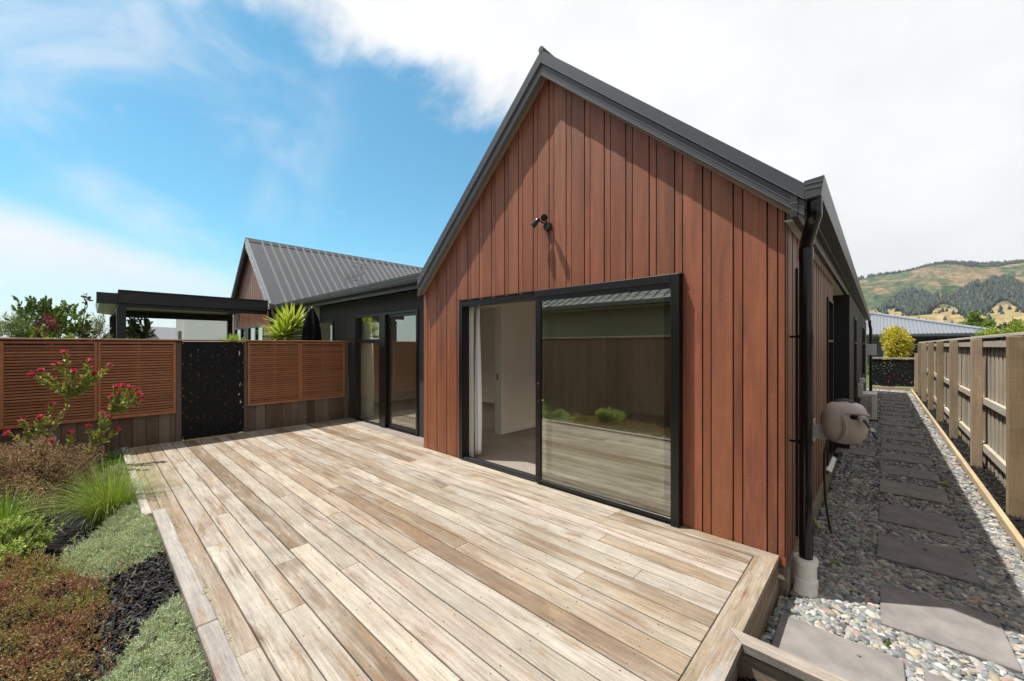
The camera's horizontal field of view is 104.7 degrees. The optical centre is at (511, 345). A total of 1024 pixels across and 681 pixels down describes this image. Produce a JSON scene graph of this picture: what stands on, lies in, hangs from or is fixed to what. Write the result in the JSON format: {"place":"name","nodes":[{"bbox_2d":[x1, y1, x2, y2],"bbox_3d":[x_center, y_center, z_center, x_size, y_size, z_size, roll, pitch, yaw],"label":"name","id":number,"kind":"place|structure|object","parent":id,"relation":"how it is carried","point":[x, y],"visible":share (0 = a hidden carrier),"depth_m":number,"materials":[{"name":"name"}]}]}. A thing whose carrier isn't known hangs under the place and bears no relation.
{"place":"outdoors","nodes":[
{"label":"outdoors","id":0,"kind":"place"},
{"bbox_2d":[0,0,1023,338],"label":"sky","id":1,"kind":"structure","parent":0,"point":[143,142],"materials":[{"name":"blue"}]},
{"bbox_2d":[182,370,914,632],"bbox_3d":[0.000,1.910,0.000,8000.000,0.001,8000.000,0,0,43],"label":"ground","id":2,"kind":"structure","parent":0,"point":[867,386],"depth_m":18.54,"materials":[{"name":"grey"}]},
{"bbox_2d":[0,308,47,337],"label":"feathery shrub","id":3,"kind":"object","parent":2,"relation":"on","point":[10,326],"visible":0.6,"depth_m":6.24,"materials":[{"name":"green plant"}]},
{"bbox_2d":[3,295,54,324],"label":"dark leaved shrub","id":4,"kind":"object","parent":2,"relation":"on","point":[33,305],"visible":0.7,"depth_m":6.59,"materials":[{"name":"green plant"}]},
{"bbox_2d":[11,325,75,340],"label":"green shrub","id":5,"kind":"object","parent":2,"relation":"on","point":[31,334],"visible":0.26,"depth_m":6.37,"materials":[{"name":"green plant"}]},
{"bbox_2d":[28,311,59,337],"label":"maroon shrub","id":6,"kind":"object","parent":2,"relation":"on","point":[52,325],"visible":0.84,"depth_m":6.44,"materials":[{"name":"red plant"}]},
{"bbox_2d":[42,300,85,336],"bbox_3d":[-7.837,0.506,6.835,0.650,2.630,0.556,0,0,11],"label":"glossy shrub","id":7,"kind":"object","parent":2,"relation":"on","point":[60,315],"visible":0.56,"depth_m":6.81,"materials":[{"name":"green plant"}]},
{"bbox_2d":[59,306,102,338],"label":"glossy shrub","id":8,"kind":"object","parent":2,"relation":"on","point":[72,328],"visible":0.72,"depth_m":6.88,"materials":[{"name":"green plant"}]},
{"bbox_2d":[77,294,93,338],"bbox_3d":[-7.470,0.445,6.928,0.212,2.750,0.183,0,0,-20],"label":"tall sprout","id":9,"kind":"object","parent":2,"relation":"on","point":[88,298],"visible":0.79,"depth_m":6.92,"materials":[{"name":"green plant"}]},
{"bbox_2d":[79,311,114,338],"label":"narrow leaved shrub","id":10,"kind":"object","parent":2,"relation":"on","point":[97,323],"visible":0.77,"depth_m":7.09,"materials":[{"name":"green plant"}]},
{"bbox_2d":[0,477,196,680],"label":"planting bed","id":11,"kind":"object","parent":2,"relation":"on","point":[65,538],"visible":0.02,"depth_m":3.77,"materials":[{"name":"green plant"}]},
{"bbox_2d":[0,513,63,568],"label":"lime shrub","id":12,"kind":"object","parent":11,"relation":"on","point":[13,537],"visible":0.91,"depth_m":3.33,"materials":[{"name":"green plant"}]},
{"bbox_2d":[0,478,65,520],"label":"grass tuft","id":13,"kind":"object","parent":11,"relation":"on","point":[5,513],"visible":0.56,"depth_m":3.94,"materials":[{"name":"green plant"}]},
{"bbox_2d":[0,432,107,518],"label":"bronze shrub","id":14,"kind":"object","parent":11,"relation":"on","point":[13,473],"visible":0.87,"depth_m":4.47,"materials":[{"name":"brown plant"}]},
{"bbox_2d":[2,349,112,489],"bbox_3d":[-5.419,0.931,4.736,0.342,1.791,0.876,0,0,31],"label":"red flowered bush","id":15,"kind":"object","parent":11,"relation":"on","point":[84,384],"visible":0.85,"depth_m":4.74,"materials":[{"name":"green plant"}]},
{"bbox_2d":[0,540,131,680],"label":"bronze ground cover","id":16,"kind":"object","parent":11,"relation":"on","point":[9,580],"visible":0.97,"depth_m":2.46,"materials":[{"name":"brown plant"}]},
{"bbox_2d":[15,447,187,529],"bbox_3d":[-4.053,1.421,3.977,1.325,0.718,1.335,0,0,43],"label":"grass tuft","id":17,"kind":"object","parent":11,"relation":"on","point":[113,499],"visible":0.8,"depth_m":3.89,"materials":[{"name":"green plant"}]},
{"bbox_2d":[74,450,128,479],"bbox_3d":[-5.575,1.647,5.350,0.781,0.353,0.676,0,0,43],"label":"green ground cover","id":18,"kind":"object","parent":11,"relation":"on","point":[114,461],"visible":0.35,"depth_m":5.42,"materials":[{"name":"green plant"}]},
{"bbox_2d":[35,494,177,592],"bbox_3d":[-3.421,1.656,3.384,1.617,0.344,0.905,0,0,43],"label":"silver ground cover","id":19,"kind":"object","parent":11,"relation":"on","point":[120,540],"visible":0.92,"depth_m":3.25,"materials":[{"name":"green plant"}]},
{"bbox_2d":[72,383,142,490],"bbox_3d":[-5.251,1.151,5.142,0.224,1.344,0.669,0,0,43],"label":"red flowered bush","id":20,"kind":"object","parent":11,"relation":"on","point":[118,405],"visible":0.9,"depth_m":5.15,"materials":[{"name":"green plant"}]},
{"bbox_2d":[73,456,147,518],"bbox_3d":[-4.781,1.659,4.702,1.902,0.347,0.646,0,0,38],"label":"silver ground cover","id":21,"kind":"object","parent":11,"relation":"on","point":[110,471],"visible":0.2,"depth_m":4.92,"materials":[{"name":"green plant"}]},
{"bbox_2d":[93,443,127,465],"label":"silver ground cover","id":22,"kind":"object","parent":11,"relation":"on","point":[119,452],"visible":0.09,"depth_m":5.74,"materials":[{"name":"green plant"}]},
{"bbox_2d":[126,313,144,338],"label":"whorled shrub","id":23,"kind":"object","parent":2,"relation":"on","point":[131,332],"visible":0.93,"depth_m":10.05,"materials":[{"name":"green plant"}]},
{"bbox_2d":[105,326,175,338],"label":"distant house","id":24,"kind":"structure","parent":2,"relation":"on","point":[164,333],"depth_m":44.71,"materials":[{"name":"paint"}]},
{"bbox_2d":[133,316,155,338],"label":"whorled shrub","id":25,"kind":"object","parent":2,"relation":"on","point":[145,333],"visible":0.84,"depth_m":10.24,"materials":[{"name":"green plant"}]},
{"bbox_2d":[0,338,349,481],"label":"slatted screen","id":26,"kind":"object","parent":2,"relation":"on","point":[285,383],"visible":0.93,"depth_m":6.42,"materials":[{"name":"wood"}]},
{"bbox_2d":[95,289,267,341],"bbox_3d":[-9.378,0.330,11.179,4.485,3.140,3.340,0,0,43],"label":"pergola","id":27,"kind":"object","parent":2,"relation":"on","point":[119,306],"visible":0.84,"depth_m":9.90,"materials":[{"name":"paint"}]},
{"bbox_2d":[121,447,246,680],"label":"timber edging","id":28,"kind":"object","parent":2,"relation":"on","point":[221,659],"visible":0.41,"depth_m":2.36,"materials":[{"name":"brown wood"}]},
{"bbox_2d":[176,319,285,354],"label":"white building","id":29,"kind":"structure","parent":2,"relation":"on","point":[200,329],"depth_m":30.25,"materials":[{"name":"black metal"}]},
{"bbox_2d":[218,333,245,349],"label":"broad leaved plant","id":30,"kind":"object","parent":2,"relation":"on","point":[231,337],"visible":0.25,"depth_m":9.08,"materials":[{"name":"green plant"}]},
{"bbox_2d":[255,302,306,339],"bbox_3d":[-4.958,0.419,8.707,1.146,2.807,1.334,0,0,43],"label":"yucca","id":31,"kind":"object","parent":2,"relation":"on","point":[288,325],"visible":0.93,"depth_m":8.57,"materials":[{"name":"green plant"}]},
{"bbox_2d":[302,307,321,340],"bbox_3d":[-4.407,0.477,8.690,0.500,2.685,0.500,0,0,43],"label":"garden umbrella","id":32,"kind":"object","parent":2,"relation":"on","point":[311,331],"visible":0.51,"depth_m":8.61,"materials":[{"name":"black fabric"}]},
{"bbox_2d":[128,419,778,680],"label":"timber deck","id":33,"kind":"structure","parent":2,"relation":"on","point":[337,550],"depth_m":2.76,"materials":[{"name":"brown wood"}]},
{"bbox_2d":[231,46,871,598],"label":"timber house","id":34,"kind":"structure","parent":2,"relation":"on","point":[675,314],"depth_m":4.34,"materials":[{"name":"stained timber cladding"},{"name":"painted steel"},{"name":"plaster"}]},
{"bbox_2d":[235,325,262,384],"bbox_3d":[-8.653,0.465,12.971,3.350,2.170,0.070,0,0,43],"label":"bifold door","id":35,"kind":"structure","parent":34,"relation":"in","point":[256,327],"depth_m":12.91,"materials":[{"name":"white metal"}]},
{"bbox_2d":[319,319,333,340],"bbox_3d":[-4.583,0.020,9.550,1.370,1.260,0.082,0,0,43],"label":"window","id":36,"kind":"structure","parent":34,"relation":"in","point":[332,320],"depth_m":9.07,"materials":[{"name":"black metal"}]},
{"bbox_2d":[345,262,370,285],"bbox_3d":[-4.824,-1.915,12.019,1.250,1.130,0.600,0,0,43],"label":"television antenna","id":37,"kind":"object","parent":34,"relation":"attached to","point":[361,274],"visible":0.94,"depth_m":11.72,"materials":[{"name":"metal"}]},
{"bbox_2d":[361,318,373,419],"bbox_3d":[-3.050,0.475,8.310,0.504,2.091,0.113,0,0,43],"label":"curtain","id":38,"kind":"object","parent":34,"relation":"hanging from","point":[367,387],"visible":0.94,"depth_m":8.24,"materials":[{"name":"fabric"}]},
{"bbox_2d":[355,309,418,436],"bbox_3d":[-2.428,0.465,7.542,2.320,2.190,0.140,0,0,43],"label":"sliding door","id":39,"kind":"structure","parent":34,"relation":"in","point":[384,340],"depth_m":7.44,"materials":[{"name":"black metal"}]},
{"bbox_2d":[474,306,481,454],"bbox_3d":[-0.475,0.465,5.499,0.134,2.070,0.081,0,0,43],"label":"curtain","id":40,"kind":"object","parent":34,"relation":"hanging from","point":[478,411],"visible":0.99,"depth_m":5.47,"materials":[{"name":"fabric"}]},
{"bbox_2d":[530,214,551,230],"bbox_3d":[0.321,-1.349,4.357,0.246,0.152,0.163,0,0,43],"label":"security light","id":41,"kind":"object","parent":34,"relation":"attached to","point":[547,226],"visible":1,"depth_m":4.36,"materials":[{"name":"black plastic"}]},
{"bbox_2d":[457,273,683,527],"bbox_3d":[0.371,0.471,4.427,3.025,2.194,0.219,0,0,43],"label":"sliding door","id":42,"kind":"structure","parent":34,"relation":"in","point":[670,285],"depth_m":3.78,"materials":[{"name":"black metal"}]},
{"bbox_2d":[796,268,798,535],"bbox_3d":[2.506,0.465,3.474,0.088,2.210,0.540,0,0,43],"label":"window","id":43,"kind":"structure","parent":34,"relation":"in","point":[797,270],"depth_m":3.25,"materials":[{"name":"black metal"}]},
{"bbox_2d":[813,517,821,529],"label":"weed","id":44,"kind":"object","parent":34,"relation":"attached to","point":[817,525],"visible":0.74,"depth_m":3.62,"materials":[{"name":"plant"}]},
{"bbox_2d":[826,297,836,472],"bbox_3d":[4.377,0.505,5.456,0.120,2.290,0.850,0,0,43],"label":"window","id":45,"kind":"structure","parent":34,"relation":"in","point":[830,460],"depth_m":5.62,"materials":[{"name":"black glass"}]},
{"bbox_2d":[813,398,877,532],"bbox_3d":[3.226,1.137,3.838,0.500,1.242,0.565,0,0,43],"label":"hose reel","id":46,"kind":"object","parent":34,"relation":"attached to","point":[842,421],"visible":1,"depth_m":3.80,"materials":[{"name":"plastic"}]},
{"bbox_2d":[854,317,856,402],"bbox_3d":[7.429,0.450,8.591,0.088,2.100,0.900,0,0,43],"label":"window","id":47,"kind":"structure","parent":34,"relation":"in","point":[855,320],"depth_m":8.87,"materials":[{"name":"black glass"}]},
{"bbox_2d":[858,384,862,396],"bbox_3d":[8.508,1.090,9.636,0.099,0.320,0.200,0,0,43],"label":"cable cover","id":48,"kind":"object","parent":34,"relation":"attached to","point":[860,390],"visible":0.98,"depth_m":9.56,"materials":[{"name":"plastic"}]},
{"bbox_2d":[859,378,865,382],"bbox_3d":[9.197,0.910,10.361,0.119,0.120,0.300,0,0,43],"label":"junction box","id":49,"kind":"object","parent":34,"relation":"attached to","point":[862,380],"visible":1,"depth_m":10.27,"materials":[{"name":"plastic"}]},
{"bbox_2d":[862,326,864,377],"bbox_3d":[11.419,0.200,12.870,0.088,1.600,2.400,0,0,43],"label":"window","id":50,"kind":"structure","parent":34,"relation":"in","point":[863,329],"depth_m":13.58,"materials":[{"name":"black glass"}]},
{"bbox_2d":[866,344,875,354],"bbox_3d":[13.577,0.140,14.925,0.299,0.420,0.350,0,0,43],"label":"meter box","id":51,"kind":"object","parent":34,"relation":"attached to","point":[870,349],"visible":0.94,"depth_m":14.80,"materials":[{"name":"plastic"}]},
{"bbox_2d":[697,626,852,680],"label":"retaining edging","id":52,"kind":"object","parent":2,"relation":"on","point":[735,655],"visible":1,"depth_m":1.92,"materials":[{"name":"brown wood"}]},
{"bbox_2d":[866,363,892,386],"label":"leafy plant","id":53,"kind":"object","parent":2,"relation":"on","point":[867,368],"visible":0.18,"depth_m":17.47,"materials":[{"name":"green plant"}]},
{"bbox_2d":[879,374,908,386],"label":"red leaved plant","id":54,"kind":"object","parent":2,"relation":"on","point":[896,380],"visible":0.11,"depth_m":17.01,"materials":[{"name":"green plant"}]},
{"bbox_2d":[872,353,917,391],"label":"garden gate","id":55,"kind":"structure","parent":2,"relation":"on","point":[906,364],"depth_m":16.51,"materials":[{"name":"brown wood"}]},
{"bbox_2d":[879,325,916,371],"bbox_3d":[18.966,0.401,19.505,1.322,2.904,1.310,0,0,22],"label":"yellow tree","id":56,"kind":"object","parent":2,"relation":"on","point":[897,342],"visible":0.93,"depth_m":19.24,"materials":[{"name":"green plant"}]},
{"bbox_2d":[911,389,1023,557],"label":"path edging","id":57,"kind":"object","parent":2,"relation":"on","point":[1012,532],"visible":0.69,"depth_m":4.82,"materials":[{"name":"brown wood"}]},
{"bbox_2d":[915,392,1023,537],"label":"mulch bed","id":58,"kind":"object","parent":2,"relation":"on","point":[933,414],"depth_m":5.57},
{"bbox_2d":[0,422,1023,680],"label":"bark mulch","id":59,"kind":"object","parent":58,"relation":"on","point":[142,572],"visible":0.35,"depth_m":2.65,"materials":[{"name":"black wood"}]},
{"bbox_2d":[75,585,245,680],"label":"silver ground cover","id":60,"kind":"object","parent":59,"relation":"on","point":[180,663],"visible":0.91,"depth_m":2.07,"materials":[{"name":"green plant"}]},
{"bbox_2d":[918,332,1023,517],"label":"paling fence","id":61,"kind":"object","parent":58,"relation":"on","point":[971,390],"visible":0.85,"depth_m":6.02,"materials":[{"name":"brown wood"}]},
{"bbox_2d":[957,310,997,328],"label":"garden tree","id":62,"kind":"object","parent":2,"relation":"on","point":[974,318],"visible":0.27,"depth_m":42.75,"materials":[{"name":"green plant"}]},
{"bbox_2d":[971,327,1000,336],"bbox_3d":[22.805,0.465,18.982,1.273,2.776,1.340,0,0,43],"label":"garden tree","id":63,"kind":"object","parent":2,"relation":"on","point":[981,332],"visible":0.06,"depth_m":18.95,"materials":[{"name":"green plant"}]},
{"bbox_2d":[985,326,1006,334],"bbox_3d":[25.762,0.386,21.060,1.583,2.934,1.434,0,0,-23],"label":"garden tree","id":64,"kind":"object","parent":2,"relation":"on","point":[995,328],"visible":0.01,"depth_m":21.01,"materials":[{"name":"green plant"}]},
{"bbox_2d":[997,322,1009,329],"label":"garden tree","id":65,"kind":"object","parent":2,"relation":"on","point":[1000,325],"visible":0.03,"depth_m":44.86,"materials":[{"name":"green plant"}]},
{"bbox_2d":[1001,317,1023,333],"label":"garden tree","id":66,"kind":"object","parent":2,"relation":"on","point":[1015,326],"visible":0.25,"depth_m":19.78,"materials":[{"name":"green plant"}]},
{"bbox_2d":[770,408,1015,680],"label":"path","id":67,"kind":"structure","parent":0,"point":[836,467],"depth_m":5.30,"materials":[{"name":"grey gravel"}]},
{"bbox_2d":[771,614,905,680],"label":"paving slab","id":68,"kind":"structure","parent":67,"relation":"on","point":[832,652],"depth_m":2.34,"materials":[{"name":"concrete"}]},
{"bbox_2d":[835,447,875,457],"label":"paving slab","id":69,"kind":"structure","parent":67,"relation":"on","point":[861,452],"depth_m":6.82,"materials":[{"name":"concrete"}]},
{"bbox_2d":[860,391,877,421],"bbox_3d":[8.991,1.529,9.946,0.335,0.702,0.848,0,0,43],"label":"heat pump","id":70,"kind":"object","parent":67,"relation":"on","point":[868,401],"visible":0.63,"depth_m":9.62,"materials":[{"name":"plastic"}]},
{"bbox_2d":[880,393,901,395],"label":"paving slab","id":71,"kind":"structure","parent":67,"relation":"on","point":[889,394],"depth_m":14.84,"materials":[{"name":"concrete"}]},
{"bbox_2d":[880,395,902,397],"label":"paving slab","id":72,"kind":"structure","parent":67,"relation":"on","point":[891,396],"depth_m":14.23,"materials":[{"name":"concrete"}]},
{"bbox_2d":[880,398,903,400],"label":"paving slab","id":73,"kind":"structure","parent":67,"relation":"on","point":[889,399],"depth_m":13.44,"materials":[{"name":"concrete"}]},
{"bbox_2d":[761,495,1023,680],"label":"pebbles","id":74,"kind":"object","parent":67,"relation":"on","point":[861,572],"visible":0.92,"depth_m":2.98,"materials":[{"name":"gravel"}]},
{"bbox_2d":[829,559,839,566],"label":"weed","id":75,"kind":"object","parent":74,"relation":"on","point":[832,561],"visible":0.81,"depth_m":3.30,"materials":[{"name":"green plant"}]},
{"bbox_2d":[878,639,891,647],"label":"weed","id":76,"kind":"object","parent":74,"relation":"on","point":[888,643],"visible":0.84,"depth_m":2.40,"materials":[{"name":"green plant"}]},
{"bbox_2d":[880,401,905,404],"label":"paving slab","id":77,"kind":"structure","parent":67,"relation":"on","point":[890,402],"depth_m":12.73,"materials":[{"name":"concrete"}]},
{"bbox_2d":[879,407,908,411],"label":"paving slab","id":78,"kind":"structure","parent":67,"relation":"on","point":[894,409],"depth_m":11.33,"materials":[{"name":"concrete"}]},
{"bbox_2d":[881,404,907,407],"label":"paving slab","id":79,"kind":"structure","parent":67,"relation":"on","point":[900,406],"depth_m":12.08,"materials":[{"name":"concrete"}]},
{"bbox_2d":[880,411,911,416],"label":"paving slab","id":80,"kind":"structure","parent":67,"relation":"on","point":[895,413],"depth_m":10.64,"materials":[{"name":"concrete"}]},
{"bbox_2d":[880,416,912,421],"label":"paving slab","id":81,"kind":"structure","parent":67,"relation":"on","point":[896,418],"depth_m":9.93,"materials":[{"name":"concrete"}]},
{"bbox_2d":[881,421,915,428],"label":"paving slab","id":82,"kind":"structure","parent":67,"relation":"on","point":[907,425],"depth_m":9.17,"materials":[{"name":"concrete"}]},
{"bbox_2d":[881,427,919,434],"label":"paving slab","id":83,"kind":"structure","parent":67,"relation":"on","point":[906,431],"depth_m":8.52,"materials":[{"name":"concrete"}]},
{"bbox_2d":[866,388,936,430],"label":"pebbles","id":84,"kind":"object","parent":67,"relation":"on","point":[919,417],"visible":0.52,"depth_m":11.08,"materials":[{"name":"gravel"}]},
{"bbox_2d":[881,434,922,442],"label":"paving slab","id":85,"kind":"structure","parent":67,"relation":"on","point":[902,438],"depth_m":7.78,"materials":[{"name":"concrete"}]},
{"bbox_2d":[881,443,928,454],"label":"paving slab","id":86,"kind":"structure","parent":67,"relation":"on","point":[905,448],"depth_m":7.03,"materials":[{"name":"concrete"}]},
{"bbox_2d":[880,451,933,466],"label":"paving slab","id":87,"kind":"structure","parent":67,"relation":"on","point":[911,459],"depth_m":6.40,"materials":[{"name":"concrete"}]},
{"bbox_2d":[880,464,940,482],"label":"paving slab","id":88,"kind":"structure","parent":67,"relation":"on","point":[923,475],"depth_m":5.68,"materials":[{"name":"concrete"}]},
{"bbox_2d":[879,479,950,504],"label":"paving slab","id":89,"kind":"structure","parent":67,"relation":"on","point":[919,492],"depth_m":4.95,"materials":[{"name":"concrete"}]},
{"bbox_2d":[826,424,1005,531],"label":"pebbles","id":90,"kind":"object","parent":67,"relation":"on","point":[968,504],"visible":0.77,"depth_m":5.40,"materials":[{"name":"gravel"}]},
{"bbox_2d":[878,502,963,539],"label":"paving slab","id":91,"kind":"structure","parent":67,"relation":"on","point":[940,524],"depth_m":4.15,"materials":[{"name":"concrete"}]},
{"bbox_2d":[876,532,980,583],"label":"paving slab","id":92,"kind":"structure","parent":67,"relation":"on","point":[937,561],"depth_m":3.40,"materials":[{"name":"concrete"}]},
{"bbox_2d":[924,671,950,680],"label":"paving slab","id":93,"kind":"structure","parent":67,"relation":"on","point":[928,676],"depth_m":2.17,"materials":[{"name":"concrete"}]},
{"bbox_2d":[880,582,1022,674],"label":"paving slab","id":94,"kind":"structure","parent":67,"relation":"on","point":[980,636],"depth_m":2.59,"materials":[{"name":"concrete"}]},
{"bbox_2d":[866,312,999,376],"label":"neighbour house","id":95,"kind":"structure","parent":0,"point":[921,330],"depth_m":24.70,"materials":[{"name":"paint"}]},
{"bbox_2d":[859,262,1023,325],"bbox_3d":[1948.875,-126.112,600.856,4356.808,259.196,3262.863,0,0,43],"label":"hills","id":96,"kind":"structure","parent":0,"point":[950,278],"depth_m":918.61,"materials":[{"name":"green plant"}]},
{"bbox_2d":[858,259,1023,279],"bbox_3d":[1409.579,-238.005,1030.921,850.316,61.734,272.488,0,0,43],"label":"ridge pines","id":97,"kind":"object","parent":96,"relation":"on","point":[969,263],"visible":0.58,"depth_m":1158.75,"materials":[{"name":"green plant"}]},
{"bbox_2d":[875,303,1023,322],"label":"scattered trees","id":98,"kind":"object","parent":96,"relation":"on","point":[961,312],"visible":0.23,"depth_m":468.51,"materials":[{"name":"green plant"}]},
{"bbox_2d":[880,274,1023,315],"bbox_3d":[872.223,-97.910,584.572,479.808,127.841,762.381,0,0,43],"label":"pine plantation","id":99,"kind":"object","parent":96,"relation":"on","point":[992,291],"visible":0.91,"depth_m":639.36,"materials":[{"name":"green plant"}]}
]}

